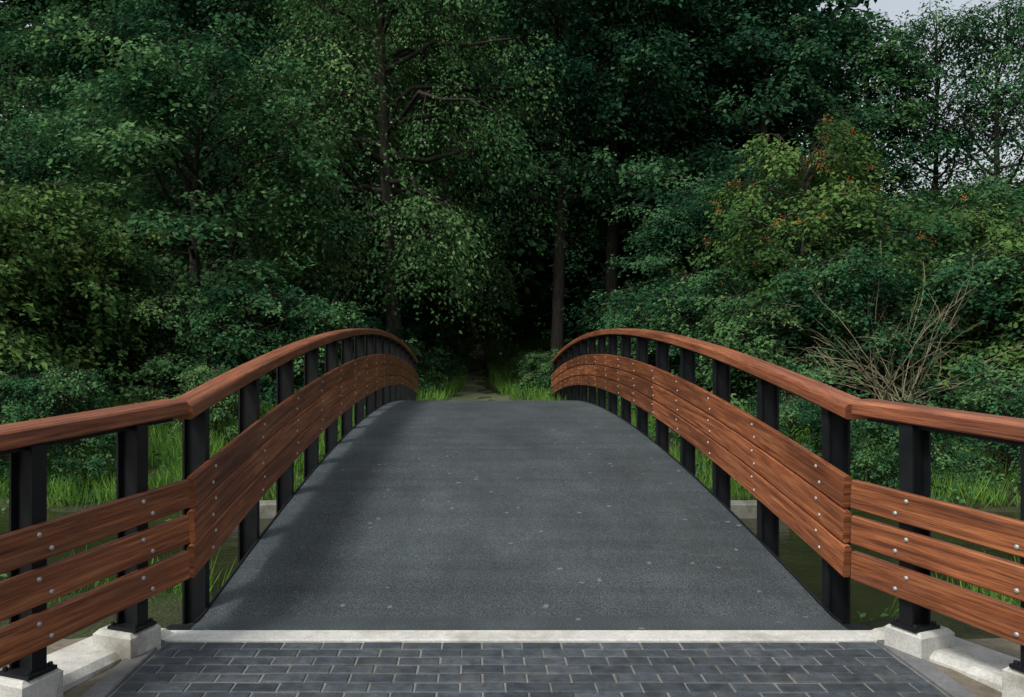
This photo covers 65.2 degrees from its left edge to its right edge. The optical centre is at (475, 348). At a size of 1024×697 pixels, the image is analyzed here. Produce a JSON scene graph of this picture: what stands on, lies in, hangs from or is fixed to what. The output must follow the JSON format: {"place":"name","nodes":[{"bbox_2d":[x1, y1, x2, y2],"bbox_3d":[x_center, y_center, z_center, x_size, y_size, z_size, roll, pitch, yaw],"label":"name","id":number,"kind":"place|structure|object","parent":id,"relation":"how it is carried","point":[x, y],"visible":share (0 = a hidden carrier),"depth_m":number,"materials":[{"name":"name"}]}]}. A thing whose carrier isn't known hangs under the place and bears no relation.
{"place":"outdoors","nodes":[
{"label":"outdoors","id":0,"kind":"place"},
{"bbox_2d":[432,342,533,400],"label":"dirt path","id":1,"kind":"structure","parent":0,"point":[469,390],"depth_m":30.07,"materials":[{"name":"brown soil"}]},
{"bbox_2d":[0,495,1019,623],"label":"river water","id":2,"kind":"structure","parent":0,"point":[800,558],"depth_m":9.96,"materials":[{"name":"brown liquid"}]},
{"bbox_2d":[260,500,275,517],"bbox_3d":[-2.975,2.450,12.845,2.700,0.360,1.310,0,0,0],"label":"concrete bank edging","id":3,"kind":"object","parent":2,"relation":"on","point":[267,508],"depth_m":12.19,"materials":[{"name":"grey concrete"}]},
{"bbox_2d":[731,500,756,517],"bbox_3d":[3.425,2.450,12.845,2.700,0.360,1.310,0,0,0],"label":"concrete bank edging","id":4,"kind":"object","parent":2,"relation":"on","point":[743,508],"depth_m":12.19,"materials":[{"name":"grey concrete"}]},
{"bbox_2d":[0,342,1019,638],"bbox_3d":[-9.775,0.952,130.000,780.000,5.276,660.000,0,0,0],"label":"ground","id":5,"kind":"structure","parent":0,"point":[162,616],"depth_m":12.74,"materials":[{"name":"green plant"}]},
{"bbox_2d":[0,129,40,345],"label":"leafy tree","id":6,"kind":"object","parent":5,"relation":"on","point":[13,140],"visible":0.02,"depth_m":25.18,"materials":[{"name":"green plant"}]},
{"bbox_2d":[0,355,80,465],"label":"shrub","id":7,"kind":"object","parent":5,"relation":"on","point":[5,371],"visible":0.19,"depth_m":15.19,"materials":[{"name":"green plant"}]},
{"bbox_2d":[0,187,92,460],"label":"shrub","id":8,"kind":"object","parent":5,"relation":"on","point":[19,354],"visible":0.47,"depth_m":16.07,"materials":[{"name":"green plant"}]},
{"bbox_2d":[0,0,104,229],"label":"slender tree","id":9,"kind":"object","parent":5,"relation":"on","point":[5,60],"visible":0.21,"depth_m":35.72,"materials":[{"name":"green plant"}]},
{"bbox_2d":[0,637,115,696],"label":"verge soil","id":10,"kind":"structure","parent":5,"relation":"on","point":[80,689],"depth_m":3.60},
{"bbox_2d":[0,359,119,500],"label":"shrub","id":11,"kind":"object","parent":5,"relation":"on","point":[34,398],"visible":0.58,"depth_m":14.07,"materials":[{"name":"green plant"}]},
{"bbox_2d":[0,166,184,422],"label":"shrub","id":12,"kind":"object","parent":5,"relation":"on","point":[58,214],"visible":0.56,"depth_m":17.57,"materials":[{"name":"green plant"}]},
{"bbox_2d":[0,399,189,696],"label":"approach railing","id":13,"kind":"object","parent":5,"relation":"on","point":[33,539],"visible":1,"depth_m":3.54,"materials":[{"name":"brown wood"}]},
{"bbox_2d":[0,232,192,408],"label":"shrub","id":14,"kind":"object","parent":5,"relation":"on","point":[129,285],"visible":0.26,"depth_m":18.80,"materials":[{"name":"green plant"}]},
{"bbox_2d":[0,101,232,364],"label":"leafy tree","id":15,"kind":"object","parent":5,"relation":"on","point":[40,150],"visible":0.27,"depth_m":25.77,"materials":[{"name":"green plant"}]},
{"bbox_2d":[81,640,164,696],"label":"kerb","id":16,"kind":"structure","parent":5,"relation":"on","point":[114,678],"depth_m":3.57,"materials":[{"name":"grey concrete"}]},
{"bbox_2d":[0,0,256,361],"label":"tall tree","id":17,"kind":"object","parent":5,"relation":"on","point":[51,58],"visible":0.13,"depth_m":31.31,"materials":[{"name":"green plant"}]},
{"bbox_2d":[57,283,253,404],"bbox_3d":[-7.707,0.466,18.955,4.389,3.928,4.532,0,0,29],"label":"shrub","id":18,"kind":"object","parent":5,"relation":"on","point":[178,320],"visible":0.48,"depth_m":18.41,"materials":[{"name":"green plant"}]},
{"bbox_2d":[0,7,397,403],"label":"leafy tree","id":19,"kind":"object","parent":5,"relation":"on","point":[141,83],"visible":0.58,"depth_m":21.33,"materials":[{"name":"green plant"}]},
{"bbox_2d":[153,360,275,444],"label":"shrub","id":20,"kind":"object","parent":5,"relation":"on","point":[215,410],"visible":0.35,"depth_m":16.60,"materials":[{"name":"green plant"}]},
{"bbox_2d":[73,0,412,361],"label":"tall tree","id":21,"kind":"object","parent":5,"relation":"on","point":[143,10],"visible":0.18,"depth_m":29.25,"materials":[{"name":"green plant"}]},
{"bbox_2d":[163,276,352,408],"bbox_3d":[-5.558,0.262,20.210,4.877,4.292,5.036,0,0,-25],"label":"shrub","id":22,"kind":"object","parent":5,"relation":"on","point":[221,310],"visible":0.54,"depth_m":19.19,"materials":[{"name":"green plant"}]},
{"bbox_2d":[120,0,428,377],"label":"drooping tree","id":23,"kind":"object","parent":5,"relation":"on","point":[367,62],"visible":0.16,"depth_m":32.74,"materials":[{"name":"green plant"}]},
{"bbox_2d":[239,291,377,403],"bbox_3d":[-4.224,0.510,20.838,4.389,3.992,4.532,0,0,-10],"label":"shrub","id":24,"kind":"object","parent":5,"relation":"on","point":[333,322],"visible":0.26,"depth_m":20.36,"materials":[{"name":"green plant"}]},
{"bbox_2d":[295,314,420,387],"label":"shrub","id":25,"kind":"object","parent":5,"relation":"on","point":[373,326],"visible":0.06,"depth_m":23.85,"materials":[{"name":"green plant"}]},
{"bbox_2d":[168,0,610,357],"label":"drooping tree","id":26,"kind":"object","parent":5,"relation":"on","point":[384,194],"visible":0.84,"depth_m":26.27,"materials":[{"name":"green plant"}]},
{"bbox_2d":[401,338,450,394],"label":"shrub","id":27,"kind":"object","parent":5,"relation":"on","point":[417,348],"visible":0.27,"depth_m":26.14,"materials":[{"name":"green plant"}]},
{"bbox_2d":[401,315,461,373],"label":"shrub","id":28,"kind":"object","parent":5,"relation":"on","point":[439,341],"visible":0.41,"depth_m":35.51,"materials":[{"name":"green plant"}]},
{"bbox_2d":[262,337,618,404],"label":"path verge grass","id":29,"kind":"structure","parent":5,"relation":"on","point":[499,383],"depth_m":32.83,"materials":[{"name":"green plant"}]},
{"bbox_2d":[416,357,464,388],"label":"shrub","id":30,"kind":"object","parent":5,"relation":"on","point":[448,373],"visible":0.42,"depth_m":29.84,"materials":[{"name":"green plant"}]},
{"bbox_2d":[317,0,567,371],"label":"drooping tree","id":31,"kind":"object","parent":5,"relation":"on","point":[500,281],"visible":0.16,"depth_m":36.42,"materials":[{"name":"green plant"}]},
{"bbox_2d":[410,286,477,340],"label":"shrub","id":32,"kind":"object","parent":5,"relation":"on","point":[441,300],"visible":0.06,"depth_m":57.18,"materials":[{"name":"green plant"}]},
{"bbox_2d":[431,293,496,342],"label":"shrub","id":33,"kind":"object","parent":5,"relation":"on","point":[473,318],"visible":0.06,"depth_m":60.67,"materials":[{"name":"green plant"}]},
{"bbox_2d":[0,389,1019,509],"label":"bank grass","id":34,"kind":"structure","parent":5,"relation":"on","point":[58,492],"depth_m":14.52,"materials":[{"name":"green plant"}]},
{"bbox_2d":[0,387,1019,510],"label":"bank plants","id":35,"kind":"object","parent":5,"relation":"on","point":[819,455],"visible":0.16,"depth_m":13.92,"materials":[{"name":"green plant"}]},
{"bbox_2d":[0,519,1019,619],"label":"bank plants","id":36,"kind":"object","parent":5,"relation":"on","point":[861,615],"visible":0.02,"depth_m":5.39,"materials":[{"name":"green plant"}]},
{"bbox_2d":[4,546,1019,623],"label":"bank grass","id":37,"kind":"structure","parent":5,"relation":"on","point":[992,594],"depth_m":5.01,"materials":[{"name":"green plant"}]},
{"bbox_2d":[0,0,1023,364],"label":"distant trees","id":38,"kind":"object","parent":5,"relation":"on","point":[580,286],"visible":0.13,"depth_m":38.97,"materials":[{"name":"green plant"}]},
{"bbox_2d":[166,400,871,629],"bbox_3d":[0.225,2.305,12.310,3.900,2.790,16.280,0,0,0],"label":"footbridge","id":39,"kind":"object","parent":5,"relation":"on","point":[489,515],"visible":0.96,"depth_m":5.50,"materials":[{"name":"asphalt"}]},
{"bbox_2d":[173,328,417,623],"bbox_3d":[-1.555,0.800,12.297,0.181,2.180,16.251,0,0,0],"label":"bridge railing","id":40,"kind":"object","parent":39,"relation":"on","point":[233,481],"visible":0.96,"depth_m":5.73,"materials":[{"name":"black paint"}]},
{"bbox_2d":[551,328,866,623],"bbox_3d":[2.005,0.800,12.297,0.181,2.180,16.251,0,0,0],"label":"bridge railing","id":41,"kind":"object","parent":39,"relation":"on","point":[802,492],"visible":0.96,"depth_m":5.77,"materials":[{"name":"brown wood"}]},
{"bbox_2d":[162,630,880,642],"bbox_3d":[0.225,1.515,4.095,3.760,0.100,0.140,0,0,0],"label":"concrete edge strip","id":42,"kind":"object","parent":5,"relation":"on","point":[516,636],"visible":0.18,"depth_m":4.07,"materials":[{"name":"grey concrete"}]},
{"bbox_2d":[496,347,548,383],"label":"shrub","id":43,"kind":"object","parent":5,"relation":"on","point":[529,351],"visible":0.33,"depth_m":33.57,"materials":[{"name":"green plant"}]},
{"bbox_2d":[47,364,1022,432],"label":"undergrowth","id":44,"kind":"object","parent":5,"relation":"on","point":[423,381],"visible":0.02,"depth_m":21.29,"materials":[{"name":"green plant"}]},
{"bbox_2d":[512,347,562,395],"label":"shrub","id":45,"kind":"object","parent":5,"relation":"on","point":[545,369],"visible":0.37,"depth_m":25.64,"materials":[{"name":"green plant"}]},
{"bbox_2d":[405,0,714,380],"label":"tall tree","id":46,"kind":"object","parent":5,"relation":"on","point":[558,295],"visible":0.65,"depth_m":27.70,"materials":[{"name":"green plant"}]},
{"bbox_2d":[541,349,607,394],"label":"shrub","id":47,"kind":"object","parent":5,"relation":"on","point":[550,358],"visible":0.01,"depth_m":24.57,"materials":[{"name":"green plant"}]},
{"bbox_2d":[436,0,785,342],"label":"tall tree","id":48,"kind":"object","parent":5,"relation":"on","point":[683,74],"visible":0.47,"depth_m":27.82,"materials":[{"name":"green plant"}]},
{"bbox_2d":[589,282,751,401],"bbox_3d":[4.948,0.311,22.161,4.877,4.462,5.036,0,0,-3],"label":"shrub","id":49,"kind":"object","parent":5,"relation":"on","point":[628,314],"visible":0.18,"depth_m":21.49,"materials":[{"name":"green plant"}]},
{"bbox_2d":[523,0,842,359],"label":"tall tree","id":50,"kind":"object","parent":5,"relation":"on","point":[790,117],"visible":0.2,"depth_m":30.49,"materials":[{"name":"green plant"}]},
{"bbox_2d":[562,183,810,393],"bbox_3d":[7.060,-1.206,25.477,8.708,7.526,7.831,0,0,-15],"label":"leafy tree","id":51,"kind":"object","parent":5,"relation":"on","point":[661,225],"visible":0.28,"depth_m":23.93,"materials":[{"name":"green plant"}]},
{"bbox_2d":[619,261,771,406],"bbox_3d":[5.572,0.088,19.953,4.470,4.409,4.585,0,0,17],"label":"shrub","id":52,"kind":"object","parent":5,"relation":"on","point":[682,302],"visible":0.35,"depth_m":19.52,"materials":[{"name":"green plant"}]},
{"bbox_2d":[589,142,886,395],"bbox_3d":[9.477,-1.804,26.568,11.237,9.104,10.105,0,0,1],"label":"leafy tree","id":53,"kind":"object","parent":5,"relation":"on","point":[729,176],"visible":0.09,"depth_m":24.71,"materials":[{"name":"green plant"}]},
{"bbox_2d":[618,0,919,371],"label":"tall tree","id":54,"kind":"object","parent":5,"relation":"on","point":[814,59],"visible":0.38,"depth_m":28.78,"materials":[{"name":"green plant"}]},
{"bbox_2d":[677,286,871,437],"bbox_3d":[6.719,0.461,18.640,4.389,3.905,4.532,0,0,-1],"label":"shrub","id":55,"kind":"object","parent":5,"relation":"on","point":[731,332],"visible":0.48,"depth_m":17.83,"materials":[{"name":"green plant"}]},
{"bbox_2d":[744,390,863,468],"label":"shrub","id":56,"kind":"object","parent":5,"relation":"on","point":[813,419],"visible":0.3,"depth_m":14.67,"materials":[{"name":"green plant"}]},
{"bbox_2d":[669,109,1010,391],"bbox_3d":[8.910,-2.304,20.594,7.499,8.059,7.169,0,0,2],"label":"rowan tree","id":57,"kind":"object","parent":5,"relation":"on","point":[827,199],"visible":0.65,"depth_m":19.59,"materials":[{"name":"green plant"}]},
{"bbox_2d":[736,242,980,453],"bbox_3d":[8.475,0.009,18.013,5.158,4.832,5.028,0,0,-26],"label":"shrub","id":58,"kind":"object","parent":5,"relation":"on","point":[845,284],"visible":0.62,"depth_m":17.26,"materials":[{"name":"green plant"}]},
{"bbox_2d":[744,178,1000,401],"bbox_3d":[10.440,-1.588,21.638,6.749,6.447,6.452,0,0,31],"label":"rowan tree","id":59,"kind":"object","parent":5,"relation":"on","point":[933,228],"visible":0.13,"depth_m":20.38,"materials":[{"name":"green plant"}]},
{"bbox_2d":[771,8,1023,355],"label":"tall tree","id":60,"kind":"object","parent":5,"relation":"on","point":[884,57],"visible":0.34,"depth_m":29.75,"materials":[{"name":"green plant"}]},
{"bbox_2d":[778,253,1023,408],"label":"dead shrub","id":61,"kind":"object","parent":5,"relation":"on","point":[887,394],"visible":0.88,"depth_m":16.51,"materials":[{"name":"brown plant"}]},
{"bbox_2d":[850,393,983,502],"bbox_3d":[7.541,1.904,14.112,2.438,2.266,2.518,0,0,-9],"label":"shrub","id":62,"kind":"object","parent":5,"relation":"on","point":[889,440],"visible":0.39,"depth_m":13.84,"materials":[{"name":"green plant"}]},
{"bbox_2d":[827,247,1023,413],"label":"shrub","id":63,"kind":"object","parent":5,"relation":"on","point":[969,319],"visible":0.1,"depth_m":18.09,"materials":[{"name":"green plant"}]},
{"bbox_2d":[877,640,977,696],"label":"kerb","id":64,"kind":"structure","parent":5,"relation":"on","point":[939,679],"depth_m":3.59,"materials":[{"name":"grey concrete"}]},
{"bbox_2d":[850,399,1023,696],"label":"approach railing","id":65,"kind":"object","parent":5,"relation":"on","point":[915,510],"visible":0.98,"depth_m":3.73,"materials":[{"name":"brown wood"}]},
{"bbox_2d":[854,0,1023,246],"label":"slender tree","id":66,"kind":"object","parent":5,"relation":"on","point":[939,48],"visible":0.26,"depth_m":30.27,"materials":[{"name":"green plant"}]},
{"bbox_2d":[862,194,1023,373],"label":"shrub","id":67,"kind":"object","parent":5,"relation":"on","point":[982,224],"visible":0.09,"depth_m":20.97,"materials":[{"name":"green plant"}]},
{"bbox_2d":[864,245,1023,442],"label":"shrub","id":68,"kind":"object","parent":5,"relation":"on","point":[998,374],"visible":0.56,"depth_m":16.80,"materials":[{"name":"green plant"}]},
{"bbox_2d":[877,0,1023,209],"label":"slender tree","id":69,"kind":"object","parent":5,"relation":"on","point":[997,55],"visible":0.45,"depth_m":29.75,"materials":[{"name":"green plant"}]},
{"bbox_2d":[888,169,1023,266],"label":"leafy tree","id":70,"kind":"object","parent":5,"relation":"on","point":[985,196],"visible":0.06,"depth_m":26.07,"materials":[{"name":"green plant"}]},
{"bbox_2d":[923,218,1023,413],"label":"shrub","id":71,"kind":"object","parent":5,"relation":"on","point":[1017,353],"visible":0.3,"depth_m":16.71,"materials":[{"name":"green plant"}]},
{"bbox_2d":[929,638,1019,696],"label":"verge soil","id":72,"kind":"structure","parent":5,"relation":"on","point":[1003,646],"depth_m":3.69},
{"bbox_2d":[933,376,1023,490],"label":"shrub","id":73,"kind":"object","parent":5,"relation":"on","point":[1010,405],"visible":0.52,"depth_m":14.45,"materials":[{"name":"green plant"}]},
{"bbox_2d":[940,0,1023,193],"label":"slender tree","id":74,"kind":"object","parent":5,"relation":"on","point":[1008,144],"visible":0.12,"depth_m":33.77,"materials":[{"name":"green plant"}]},
{"bbox_2d":[941,200,1023,331],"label":"shrub","id":75,"kind":"object","parent":5,"relation":"on","point":[1017,210],"visible":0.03,"depth_m":21.37,"materials":[{"name":"green plant"}]},
{"bbox_2d":[979,179,1023,203],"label":"leafy tree","id":76,"kind":"object","parent":5,"relation":"on","point":[1009,195],"depth_m":28.50,"materials":[{"name":"green plant"}]},
{"bbox_2d":[0,0,1023,325],"label":"sky","id":77,"kind":"structure","parent":0,"point":[891,7],"materials":[{"name":"white"}]},
{"bbox_2d":[108,642,949,696],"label":"brick paving","id":78,"kind":"structure","parent":0,"point":[490,669],"depth_m":3.65,"materials":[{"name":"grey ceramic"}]}
]}

